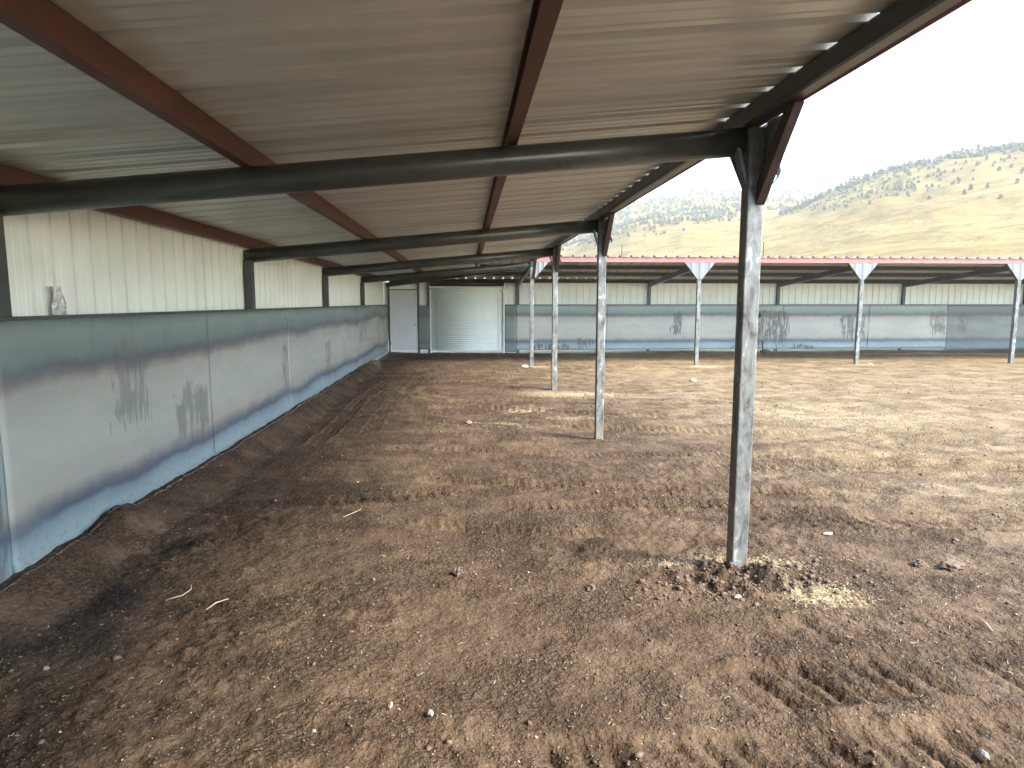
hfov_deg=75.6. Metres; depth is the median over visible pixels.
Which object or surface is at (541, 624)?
grit
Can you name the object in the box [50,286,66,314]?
foil patch
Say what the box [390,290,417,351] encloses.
door
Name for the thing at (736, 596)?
stone
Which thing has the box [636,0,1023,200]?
sky
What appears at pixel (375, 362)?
dirt clod
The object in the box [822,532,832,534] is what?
stone
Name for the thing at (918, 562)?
dirt clod
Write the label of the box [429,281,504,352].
roller door
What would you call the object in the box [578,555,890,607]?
mound clods
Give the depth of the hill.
173.87 m
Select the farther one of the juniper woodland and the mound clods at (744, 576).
the juniper woodland
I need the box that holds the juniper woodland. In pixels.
[561,140,1023,250]
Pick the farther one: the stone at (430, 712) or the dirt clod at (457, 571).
the dirt clod at (457, 571)
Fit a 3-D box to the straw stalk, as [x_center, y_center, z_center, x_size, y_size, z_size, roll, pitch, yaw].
[-1.933,1.224,3.875,0.056,0.009,0.222,2,7,12]
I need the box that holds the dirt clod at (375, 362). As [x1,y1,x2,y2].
[368,360,379,366]
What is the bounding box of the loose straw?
[439,352,1023,693]
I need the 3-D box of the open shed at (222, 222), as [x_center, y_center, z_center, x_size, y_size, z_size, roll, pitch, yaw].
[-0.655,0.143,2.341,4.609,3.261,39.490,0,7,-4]
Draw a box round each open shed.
[0,0,971,583]
[384,255,1023,366]
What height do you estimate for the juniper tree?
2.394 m
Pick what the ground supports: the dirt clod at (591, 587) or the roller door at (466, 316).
the dirt clod at (591, 587)
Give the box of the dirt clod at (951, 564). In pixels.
[938,558,965,570]
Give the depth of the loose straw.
3.92 m
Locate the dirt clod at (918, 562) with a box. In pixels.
[913,559,924,566]
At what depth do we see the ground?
4.00 m
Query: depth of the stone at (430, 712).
2.74 m
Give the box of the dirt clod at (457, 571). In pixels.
[453,567,463,576]
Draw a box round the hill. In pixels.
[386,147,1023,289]
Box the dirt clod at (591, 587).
[587,584,595,591]
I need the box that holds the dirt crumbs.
[0,375,1023,767]
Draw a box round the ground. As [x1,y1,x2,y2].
[0,348,1023,767]
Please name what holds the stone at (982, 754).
on the ground
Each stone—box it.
[426,709,433,716]
[733,594,741,598]
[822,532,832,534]
[975,749,989,760]
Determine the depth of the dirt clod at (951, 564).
4.21 m
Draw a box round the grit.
[3,376,1023,767]
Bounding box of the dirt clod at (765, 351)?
[760,349,770,352]
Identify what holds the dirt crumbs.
on the ground
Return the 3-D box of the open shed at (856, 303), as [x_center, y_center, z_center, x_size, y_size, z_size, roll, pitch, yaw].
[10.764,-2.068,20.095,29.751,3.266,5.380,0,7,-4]
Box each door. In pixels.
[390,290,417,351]
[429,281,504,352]
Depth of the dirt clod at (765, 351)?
22.23 m

